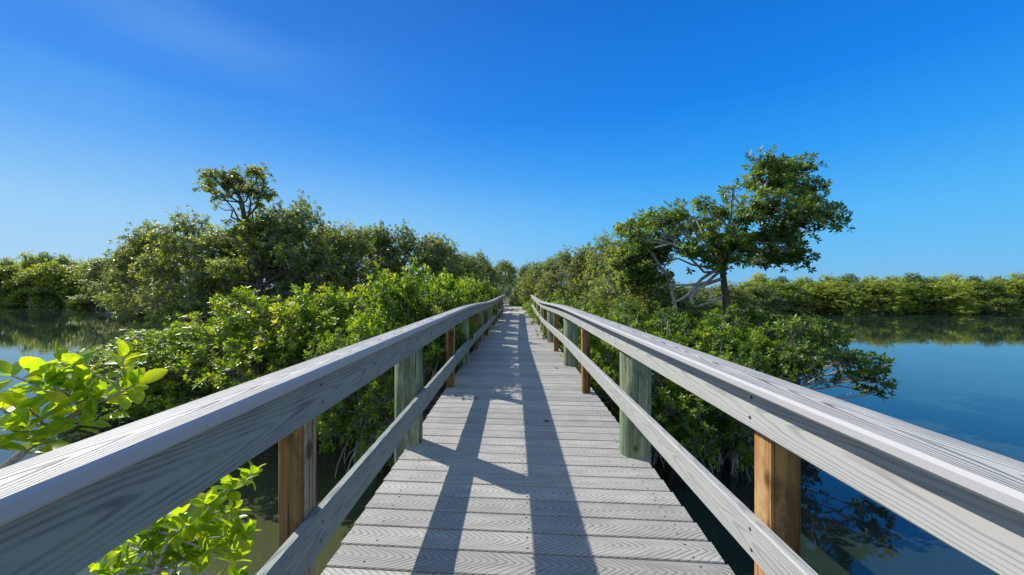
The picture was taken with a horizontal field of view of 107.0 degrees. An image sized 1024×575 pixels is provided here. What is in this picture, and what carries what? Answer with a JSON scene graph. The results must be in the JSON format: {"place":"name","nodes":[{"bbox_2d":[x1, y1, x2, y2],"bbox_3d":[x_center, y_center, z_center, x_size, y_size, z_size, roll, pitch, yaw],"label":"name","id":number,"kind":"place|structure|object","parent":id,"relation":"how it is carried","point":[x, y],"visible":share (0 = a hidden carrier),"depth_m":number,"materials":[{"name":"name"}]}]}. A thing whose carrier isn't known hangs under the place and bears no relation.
{"place":"outdoors","nodes":[
{"label":"outdoors","id":0,"kind":"place"},
{"bbox_2d":[0,288,1015,325],"bbox_3d":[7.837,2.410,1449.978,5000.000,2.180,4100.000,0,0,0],"label":"ground","id":1,"kind":"structure","parent":0,"point":[506,302],"depth_m":50.59,"materials":[{"name":"brown soil"}]},
{"bbox_2d":[0,256,17,298],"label":"mangrove tree","id":2,"kind":"object","parent":1,"relation":"on","point":[5,262],"visible":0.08,"depth_m":64.12,"materials":[{"name":"green plant"}]},
{"bbox_2d":[0,265,32,306],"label":"mangrove tree","id":3,"kind":"object","parent":1,"relation":"on","point":[8,271],"visible":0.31,"depth_m":50.87,"materials":[{"name":"green plant"}]},
{"bbox_2d":[11,250,37,271],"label":"mangrove tree","id":4,"kind":"object","parent":1,"relation":"on","point":[24,263],"visible":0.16,"depth_m":63.14,"materials":[{"name":"green plant"}]},
{"bbox_2d":[0,267,50,306],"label":"mangrove tree","id":5,"kind":"object","parent":1,"relation":"on","point":[22,281],"visible":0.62,"depth_m":50.07,"materials":[{"name":"green plant"}]},
{"bbox_2d":[28,252,57,276],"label":"mangrove tree","id":6,"kind":"object","parent":1,"relation":"on","point":[39,259],"visible":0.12,"depth_m":63.33,"materials":[{"name":"green plant"}]},
{"bbox_2d":[24,258,68,306],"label":"mangrove tree","id":7,"kind":"object","parent":1,"relation":"on","point":[46,271],"visible":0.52,"depth_m":50.77,"materials":[{"name":"green plant"}]},
{"bbox_2d":[30,264,80,307],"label":"mangrove tree","id":8,"kind":"object","parent":1,"relation":"on","point":[46,289],"visible":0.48,"depth_m":50.35,"materials":[{"name":"green plant"}]},
{"bbox_2d":[50,253,72,299],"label":"mangrove tree","id":9,"kind":"object","parent":1,"relation":"on","point":[64,261],"visible":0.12,"depth_m":63.79,"materials":[{"name":"green plant"}]},
{"bbox_2d":[56,261,98,307],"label":"mangrove tree","id":10,"kind":"object","parent":1,"relation":"on","point":[71,281],"visible":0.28,"depth_m":49.95,"materials":[{"name":"green plant"}]},
{"bbox_2d":[181,213,287,317],"bbox_3d":[-10.337,-0.037,15.259,4.064,6.064,4.407,0,0,22],"label":"mangrove tree","id":11,"kind":"object","parent":1,"relation":"on","point":[227,290],"visible":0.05,"depth_m":14.12,"materials":[{"name":"green plant"}]},
{"bbox_2d":[238,189,347,305],"bbox_3d":[-8.283,-0.353,14.616,4.082,6.818,3.506,0,0,-39],"label":"mangrove tree","id":12,"kind":"object","parent":1,"relation":"on","point":[319,242],"visible":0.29,"depth_m":14.37,"materials":[{"name":"green plant"}]},
{"bbox_2d":[292,221,368,303],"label":"mangrove tree","id":13,"kind":"object","parent":1,"relation":"on","point":[340,254],"visible":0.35,"depth_m":16.44,"materials":[{"name":"green plant"}]},
{"bbox_2d":[310,218,391,297],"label":"mangrove tree","id":14,"kind":"object","parent":1,"relation":"on","point":[362,243],"visible":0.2,"depth_m":17.78,"materials":[{"name":"green plant"}]},
{"bbox_2d":[354,220,403,282],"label":"mangrove tree","id":15,"kind":"object","parent":1,"relation":"on","point":[382,235],"visible":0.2,"depth_m":20.12,"materials":[{"name":"green plant"}]},
{"bbox_2d":[364,218,440,283],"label":"mangrove tree","id":16,"kind":"object","parent":1,"relation":"on","point":[406,246],"visible":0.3,"depth_m":20.00,"materials":[{"name":"green plant"}]},
{"bbox_2d":[390,232,464,284],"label":"mangrove tree","id":17,"kind":"object","parent":1,"relation":"on","point":[438,254],"visible":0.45,"depth_m":19.61,"materials":[{"name":"green plant"}]},
{"bbox_2d":[429,242,482,283],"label":"mangrove tree","id":18,"kind":"object","parent":1,"relation":"on","point":[466,263],"visible":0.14,"depth_m":23.74,"materials":[{"name":"green plant"}]},
{"bbox_2d":[462,252,491,282],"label":"mangrove tree","id":19,"kind":"object","parent":1,"relation":"on","point":[478,271],"visible":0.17,"depth_m":26.80,"materials":[{"name":"green plant"}]},
{"bbox_2d":[472,247,503,295],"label":"mangrove tree","id":20,"kind":"object","parent":1,"relation":"on","point":[482,260],"visible":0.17,"depth_m":29.95,"materials":[{"name":"green plant"}]},
{"bbox_2d":[476,276,501,334],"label":"mangrove bush","id":21,"kind":"object","parent":1,"relation":"on","point":[487,290],"visible":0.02,"depth_m":14.70,"materials":[{"name":"green plant"}]},
{"bbox_2d":[482,256,504,301],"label":"mangrove tree","id":22,"kind":"object","parent":1,"relation":"on","point":[494,286],"visible":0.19,"depth_m":30.83,"materials":[{"name":"green plant"}]},
{"bbox_2d":[489,259,510,298],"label":"mangrove tree","id":23,"kind":"object","parent":1,"relation":"on","point":[502,286],"visible":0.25,"depth_m":46.67,"materials":[{"name":"green plant"}]},
{"bbox_2d":[495,258,518,301],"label":"mangrove tree","id":24,"kind":"object","parent":1,"relation":"on","point":[508,279],"visible":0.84,"depth_m":35.75,"materials":[{"name":"green plant"}]},
{"bbox_2d":[502,261,518,297],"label":"mangrove tree","id":25,"kind":"object","parent":1,"relation":"on","point":[508,288],"visible":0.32,"depth_m":49.72,"materials":[{"name":"green plant"}]},
{"bbox_2d":[503,303,526,312],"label":"sand path","id":26,"kind":"structure","parent":1,"relation":"on","point":[511,309],"depth_m":21.66,"materials":[{"name":"beige sand"}]},
{"bbox_2d":[509,261,538,303],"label":"mangrove tree","id":27,"kind":"object","parent":1,"relation":"on","point":[524,267],"visible":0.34,"depth_m":28.71,"materials":[{"name":"green plant"}]},
{"bbox_2d":[321,313,734,574],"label":"boardwalk","id":28,"kind":"structure","parent":1,"relation":"on","point":[499,475],"depth_m":2.21,"materials":[{"name":"grey wood"}]},
{"bbox_2d":[0,295,504,574],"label":"wooden railing","id":29,"kind":"object","parent":28,"relation":"attached to","point":[74,508],"visible":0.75,"depth_m":0.90,"materials":[{"name":"grey wood"}]},
{"bbox_2d":[530,295,1023,574],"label":"wooden railing","id":30,"kind":"object","parent":28,"relation":"attached to","point":[965,498],"visible":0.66,"depth_m":1.03,"materials":[{"name":"grey wood"}]},
{"bbox_2d":[515,257,547,305],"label":"mangrove tree","id":31,"kind":"object","parent":1,"relation":"on","point":[525,283],"visible":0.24,"depth_m":24.91,"materials":[{"name":"green plant"}]},
{"bbox_2d":[524,290,565,317],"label":"mangrove bush","id":32,"kind":"object","parent":1,"relation":"on","point":[547,300],"visible":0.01,"depth_m":16.47,"materials":[{"name":"green plant"}]},
{"bbox_2d":[527,253,573,301],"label":"mangrove tree","id":33,"kind":"object","parent":1,"relation":"on","point":[548,264],"visible":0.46,"depth_m":22.65,"materials":[{"name":"green plant"}]},
{"bbox_2d":[539,245,587,304],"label":"mangrove tree","id":34,"kind":"object","parent":1,"relation":"on","point":[566,257],"visible":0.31,"depth_m":20.66,"materials":[{"name":"green plant"}]},
{"bbox_2d":[563,241,600,306],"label":"mangrove tree","id":35,"kind":"object","parent":1,"relation":"on","point":[578,259],"visible":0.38,"depth_m":18.72,"materials":[{"name":"green plant"}]},
{"bbox_2d":[574,227,618,309],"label":"mangrove tree","id":36,"kind":"object","parent":1,"relation":"on","point":[594,261],"visible":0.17,"depth_m":17.30,"materials":[{"name":"green plant"}]},
{"bbox_2d":[587,235,631,314],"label":"mangrove tree","id":37,"kind":"object","parent":1,"relation":"on","point":[611,275],"visible":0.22,"depth_m":15.30,"materials":[{"name":"green plant"}]},
{"bbox_2d":[675,281,732,324],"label":"mangrove tree","id":38,"kind":"object","parent":1,"relation":"on","point":[702,298],"visible":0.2,"depth_m":14.38,"materials":[{"name":"green plant"}]},
{"bbox_2d":[704,280,769,325],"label":"mangrove tree","id":39,"kind":"object","parent":1,"relation":"on","point":[733,293],"visible":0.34,"depth_m":17.56,"materials":[{"name":"green plant"}]},
{"bbox_2d":[730,280,770,312],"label":"mangrove tree","id":40,"kind":"object","parent":1,"relation":"on","point":[746,284],"visible":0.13,"depth_m":39.31,"materials":[{"name":"green plant"}]},
{"bbox_2d":[749,270,773,304],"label":"mangrove tree","id":41,"kind":"object","parent":1,"relation":"on","point":[755,278],"visible":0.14,"depth_m":50.10,"materials":[{"name":"green plant"}]},
{"bbox_2d":[742,283,788,328],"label":"mangrove tree","id":42,"kind":"object","parent":1,"relation":"on","point":[759,292],"visible":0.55,"depth_m":21.37,"materials":[{"name":"green plant"}]},
{"bbox_2d":[759,279,796,313],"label":"mangrove tree","id":43,"kind":"object","parent":1,"relation":"on","point":[776,285],"visible":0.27,"depth_m":38.33,"materials":[{"name":"green plant"}]},
{"bbox_2d":[772,282,825,314],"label":"mangrove tree","id":44,"kind":"object","parent":1,"relation":"on","point":[798,291],"visible":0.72,"depth_m":37.64,"materials":[{"name":"green plant"}]},
{"bbox_2d":[791,276,816,298],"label":"mangrove tree","id":45,"kind":"object","parent":1,"relation":"on","point":[800,281],"visible":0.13,"depth_m":50.40,"materials":[{"name":"green plant"}]},
{"bbox_2d":[798,281,840,313],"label":"mangrove tree","id":46,"kind":"object","parent":1,"relation":"on","point":[812,287],"visible":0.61,"depth_m":38.15,"materials":[{"name":"green plant"}]},
{"bbox_2d":[815,273,847,289],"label":"mangrove tree","id":47,"kind":"object","parent":1,"relation":"on","point":[827,278],"visible":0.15,"depth_m":49.00,"materials":[{"name":"green plant"}]},
{"bbox_2d":[811,280,868,314],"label":"mangrove tree","id":48,"kind":"object","parent":1,"relation":"on","point":[846,299],"visible":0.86,"depth_m":37.10,"materials":[{"name":"green plant"}]},
{"bbox_2d":[835,273,862,303],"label":"mangrove tree","id":49,"kind":"object","parent":1,"relation":"on","point":[848,280],"visible":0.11,"depth_m":49.33,"materials":[{"name":"green plant"}]},
{"bbox_2d":[840,282,886,313],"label":"mangrove tree","id":50,"kind":"object","parent":1,"relation":"on","point":[870,305],"visible":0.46,"depth_m":37.65,"materials":[{"name":"green plant"}]},
{"bbox_2d":[851,279,916,314],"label":"mangrove tree","id":51,"kind":"object","parent":1,"relation":"on","point":[891,305],"visible":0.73,"depth_m":37.26,"materials":[{"name":"green plant"}]},
{"bbox_2d":[880,274,912,286],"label":"mangrove tree","id":52,"kind":"object","parent":1,"relation":"on","point":[896,279],"visible":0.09,"depth_m":50.02,"materials":[{"name":"green plant"}]},
{"bbox_2d":[875,279,930,313],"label":"mangrove tree","id":53,"kind":"object","parent":1,"relation":"on","point":[909,289],"visible":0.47,"depth_m":37.78,"materials":[{"name":"green plant"}]},
{"bbox_2d":[899,272,925,285],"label":"mangrove tree","id":54,"kind":"object","parent":1,"relation":"on","point":[917,278],"visible":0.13,"depth_m":49.98,"materials":[{"name":"green plant"}]},
{"bbox_2d":[901,281,959,314],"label":"mangrove tree","id":55,"kind":"object","parent":1,"relation":"on","point":[930,298],"visible":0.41,"depth_m":37.48,"materials":[{"name":"green plant"}]},
{"bbox_2d":[923,276,951,305],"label":"mangrove tree","id":56,"kind":"object","parent":1,"relation":"on","point":[933,279],"visible":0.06,"depth_m":49.31,"materials":[{"name":"green plant"}]},
{"bbox_2d":[915,281,981,314],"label":"mangrove tree","id":57,"kind":"object","parent":1,"relation":"on","point":[950,289],"visible":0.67,"depth_m":36.90,"materials":[{"name":"green plant"}]},
{"bbox_2d":[940,272,978,287],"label":"mangrove tree","id":58,"kind":"object","parent":1,"relation":"on","point":[949,278],"visible":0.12,"depth_m":50.14,"materials":[{"name":"green plant"}]},
{"bbox_2d":[942,278,992,312],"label":"mangrove tree","id":59,"kind":"object","parent":1,"relation":"on","point":[970,284],"visible":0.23,"depth_m":38.63,"materials":[{"name":"green plant"}]},
{"bbox_2d":[957,280,1023,314],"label":"mangrove tree","id":60,"kind":"object","parent":1,"relation":"on","point":[992,288],"visible":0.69,"depth_m":37.27,"materials":[{"name":"green plant"}]},
{"bbox_2d":[987,279,1023,312],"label":"mangrove tree","id":61,"kind":"object","parent":1,"relation":"on","point":[1013,284],"visible":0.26,"depth_m":38.74,"materials":[{"name":"green plant"}]},
{"bbox_2d":[1004,271,1023,283],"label":"mangrove tree","id":62,"kind":"object","parent":1,"relation":"on","point":[1020,276],"visible":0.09,"depth_m":49.03,"materials":[{"name":"green plant"}]},
{"bbox_2d":[0,307,1023,574],"bbox_3d":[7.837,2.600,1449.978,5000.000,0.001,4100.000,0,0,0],"label":"water","id":63,"kind":"structure","parent":0,"point":[960,377],"depth_m":6.79,"materials":[{"name":"blue liquid"}]},
{"bbox_2d":[0,339,167,468],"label":"mangrove shoot","id":64,"kind":"object","parent":63,"relation":"on","point":[19,409],"visible":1,"depth_m":1.05,"materials":[{"name":"green plant"}]},
{"bbox_2d":[24,336,146,407],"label":"mangrove bush","id":65,"kind":"object","parent":63,"relation":"on","point":[43,382],"visible":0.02,"depth_m":8.00,"materials":[{"name":"green plant"}]},
{"bbox_2d":[66,255,138,308],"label":"mangrove tree","id":66,"kind":"object","parent":63,"relation":"on","point":[95,270],"visible":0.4,"depth_m":44.74,"materials":[{"name":"green plant"}]},
{"bbox_2d":[79,244,160,313],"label":"mangrove tree","id":67,"kind":"object","parent":63,"relation":"on","point":[106,288],"visible":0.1,"depth_m":34.64,"materials":[{"name":"green plant"}]},
{"bbox_2d":[47,327,201,421],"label":"mangrove bush","id":68,"kind":"object","parent":63,"relation":"on","point":[94,359],"visible":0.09,"depth_m":7.10,"materials":[{"name":"green plant"}]},
{"bbox_2d":[93,219,192,328],"bbox_3d":[-16.599,-0.050,17.418,3.937,6.186,3.397,0,0,-36],"label":"mangrove tree","id":69,"kind":"object","parent":63,"relation":"on","point":[121,259],"visible":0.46,"depth_m":16.76,"materials":[{"name":"green plant"}]},
{"bbox_2d":[118,205,224,338],"bbox_3d":[-12.746,-0.146,15.302,4.164,6.342,4.847,0,0,-30],"label":"mangrove tree","id":70,"kind":"object","parent":63,"relation":"on","point":[161,267],"visible":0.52,"depth_m":14.36,"materials":[{"name":"green plant"}]},
{"bbox_2d":[94,306,250,423],"bbox_3d":[-5.835,1.698,7.324,2.917,2.689,3.012,0,0,-37],"label":"mangrove bush","id":71,"kind":"object","parent":63,"relation":"on","point":[154,345],"visible":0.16,"depth_m":6.49,"materials":[{"name":"green plant"}]},
{"bbox_2d":[88,460,264,574],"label":"mangrove shoot","id":72,"kind":"object","parent":63,"relation":"on","point":[176,528],"visible":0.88,"depth_m":1.36,"materials":[{"name":"green plant"}]},
{"bbox_2d":[160,222,267,328],"bbox_3d":[-11.069,0.265,14.278,4.200,5.417,3.608,0,0,25],"label":"mangrove tree","id":73,"kind":"object","parent":63,"relation":"on","point":[211,243],"visible":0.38,"depth_m":13.56,"materials":[{"name":"green plant"}]},
{"bbox_2d":[136,285,312,417],"bbox_3d":[-4.725,1.520,7.056,3.277,3.117,2.992,0,0,-31],"label":"mangrove bush","id":74,"kind":"object","parent":63,"relation":"on","point":[188,357],"visible":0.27,"depth_m":6.30,"materials":[{"name":"green plant"}]},
{"bbox_2d":[191,162,311,310],"bbox_3d":[-8.733,-0.691,12.409,4.402,7.383,2.533,0,0,0],"label":"mangrove tree","id":75,"kind":"object","parent":63,"relation":"on","point":[225,266],"visible":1,"depth_m":12.37,"materials":[{"name":"green plant"}]},
{"bbox_2d":[220,199,333,308],"bbox_3d":[-8.327,-0.044,13.575,3.522,6.172,3.040,0,0,29],"label":"mangrove tree","id":76,"kind":"object","parent":63,"relation":"on","point":[274,227],"visible":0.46,"depth_m":13.10,"materials":[{"name":"green plant"}]},
{"bbox_2d":[188,283,372,438],"bbox_3d":[-3.865,1.512,6.785,3.356,3.177,3.257,0,0,9],"label":"mangrove bush","id":77,"kind":"object","parent":63,"relation":"on","point":[220,380],"visible":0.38,"depth_m":6.00,"materials":[{"name":"green plant"}]},
{"bbox_2d":[251,274,381,438],"bbox_3d":[-3.021,1.449,7.021,2.861,3.431,2.771,0,0,-8],"label":"mangrove bush","id":78,"kind":"object","parent":63,"relation":"on","point":[329,324],"visible":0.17,"depth_m":6.36,"materials":[{"name":"green plant"}]},
{"bbox_2d":[306,268,400,423],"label":"mangrove bush","id":79,"kind":"object","parent":63,"relation":"on","point":[387,275],"visible":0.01,"depth_m":7.14,"materials":[{"name":"green plant"}]},
{"bbox_2d":[302,308,435,477],"bbox_3d":[-2.097,1.664,5.541,2.126,2.732,2.190,0,0,42],"label":"mangrove bush","id":80,"kind":"object","parent":63,"relation":"on","point":[370,412],"visible":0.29,"depth_m":5.16,"materials":[{"name":"green plant"}]},
{"bbox_2d":[353,262,473,466],"bbox_3d":[-1.434,1.398,5.553,1.734,3.523,1.721,0,0,5],"label":"mangrove bush","id":81,"kind":"object","parent":63,"relation":"on","point":[390,314],"visible":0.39,"depth_m":5.21,"materials":[{"name":"green plant"}]},
{"bbox_2d":[382,256,470,412],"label":"mangrove bush","id":82,"kind":"object","parent":63,"relation":"on","point":[412,269],"visible":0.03,"depth_m":6.24,"materials":[{"name":"green plant"}]},
{"bbox_2d":[420,263,479,412],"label":"mangrove bush","id":83,"kind":"object","parent":63,"relation":"on","point":[452,283],"visible":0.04,"depth_m":7.15,"materials":[{"name":"green plant"}]},
{"bbox_2d":[434,267,483,368],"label":"mangrove bush","id":84,"kind":"object","parent":63,"relation":"on","point":[462,295],"visible":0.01,"depth_m":8.36,"materials":[{"name":"green plant"}]},
{"bbox_2d":[457,271,488,350],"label":"mangrove bush","id":85,"kind":"object","parent":63,"relation":"on","point":[472,292],"visible":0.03,"depth_m":9.61,"materials":[{"name":"green plant"}]},
{"bbox_2d":[466,277,497,324],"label":"mangrove bush","id":86,"kind":"object","parent":63,"relation":"on","point":[480,288],"visible":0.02,"depth_m":12.68,"materials":[{"name":"green plant"}]},
{"bbox_2d":[529,295,584,323],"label":"mangrove bush","id":87,"kind":"object","parent":63,"relation":"on","point":[534,319],"visible":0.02,"depth_m":13.97,"materials":[{"name":"green plant"}]},
{"bbox_2d":[538,289,606,351],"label":"mangrove bush","id":88,"kind":"object","parent":63,"relation":"on","point":[566,302],"visible":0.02,"depth_m":11.63,"materials":[{"name":"green plant"}]},
{"bbox_2d":[535,300,628,352],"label":"mangrove bush","id":89,"kind":"object","parent":63,"relation":"on","point":[561,322],"visible":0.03,"depth_m":9.88,"materials":[{"name":"green plant"}]},
{"bbox_2d":[559,327,619,414],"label":"mangrove bush","id":90,"kind":"object","parent":63,"relation":"on","point":[595,342],"visible":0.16,"depth_m":6.35,"materials":[{"name":"green plant"}]},
{"bbox_2d":[559,294,644,361],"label":"mangrove bush","id":91,"kind":"object","parent":63,"relation":"on","point":[598,311],"visible":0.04,"depth_m":8.55,"materials":[{"name":"green plant"}]},
{"bbox_2d":[605,217,676,312],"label":"mangrove tree","id":92,"kind":"object","parent":63,"relation":"on","point":[637,270],"visible":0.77,"depth_m":10.94,"materials":[{"name":"green plant"}]},
{"bbox_2d":[590,339,692,466],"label":"mangrove bush","id":93,"kind":"object","parent":63,"relation":"on","point":[614,361],"visible":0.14,"depth_m":5.74,"materials":[{"name":"green plant"}]},
{"bbox_2d":[592,266,696,318],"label":"mangrove tree","id":94,"kind":"object","parent":63,"relation":"on","point":[645,300],"visible":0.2,"depth_m":12.47,"materials":[{"name":"green plant"}]},
{"bbox_2d":[590,296,700,353],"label":"mangrove bush","id":95,"kind":"object","parent":63,"relation":"on","point":[638,316],"visible":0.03,"depth_m":7.99,"materials":[{"name":"green plant"}]},
{"bbox_2d":[630,281,710,317],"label":"mangrove tree","id":96,"kind":"object","parent":63,"relation":"on","point":[678,290],"visible":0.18,"depth_m":13.31,"materials":[{"name":"green plant"}]},
{"bbox_2d":[603,351,743,472],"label":"mangrove bush","id":97,"kind":"object","parent":63,"relation":"on","point":[686,419],"visible":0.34,"depth_m":5.00,"materials":[{"name":"green plant"}]},
{"bbox_2d":[634,307,725,331],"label":"mangrove bush","id":98,"kind":"object","parent":63,"relation":"on","point":[693,321],"visible":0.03,"depth_m":9.32,"materials":[{"name":"green plant"}]},
{"bbox_2d":[626,300,734,362],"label":"mangrove bush","id":99,"kind":"object","parent":63,"relation":"on","point":[670,336],"visible":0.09,"depth_m":7.31,"materials":[{"name":"green plant"}]},
{"bbox_2d":[661,303,803,415],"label":"mangrove bush","id":100,"kind":"object","parent":63,"relation":"on","point":[712,334],"visible":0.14,"depth_m":6.52,"materials":[{"name":"green plant"}]},
{"bbox_2d":[610,144,855,322],"bbox_3d":[5.777,-0.526,10.443,6.503,7.058,3.796,0,0,0],"label":"mangrove tree","id":101,"kind":"object","parent":63,"relation":"on","point":[801,206],"visible":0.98,"depth_m":9.94,"materials":[{"name":"green plant"}]},
{"bbox_2d":[674,330,797,481],"bbox_3d":[3.265,1.807,5.469,1.694,2.297,1.745,0,0,-2],"label":"mangrove bush","id":102,"kind":"object","parent":63,"relation":"on","point":[760,364],"visible":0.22,"depth_m":5.24,"materials":[{"name":"green plant"}]},
{"bbox_2d":[694,297,807,380],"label":"mangrove bush","id":103,"kind":"object","parent":63,"relation":"on","point":[753,318],"visible":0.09,"depth_m":9.64,"materials":[{"name":"green plant"}]},
{"bbox_2d":[696,322,830,391],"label":"mangrove bush","id":104,"kind":"object","parent":63,"relation":"on","point":[766,339],"visible":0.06,"depth_m":6.59,"materials":[{"name":"green plant"}]},
{"bbox_2d":[748,314,900,441],"bbox_3d":[4.915,1.711,6.177,2.106,2.592,1.440,0,0,-15],"label":"mangrove bush","id":105,"kind":"object","parent":63,"relation":"on","point":[798,353],"visible":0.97,"depth_m":5.84,"materials":[{"name":"green plant"}]},
{"bbox_2d":[0,0,1023,287],"label":"sky","id":106,"kind":"structure","parent":0,"point":[516,131],"materials":[{"name":"blue"}]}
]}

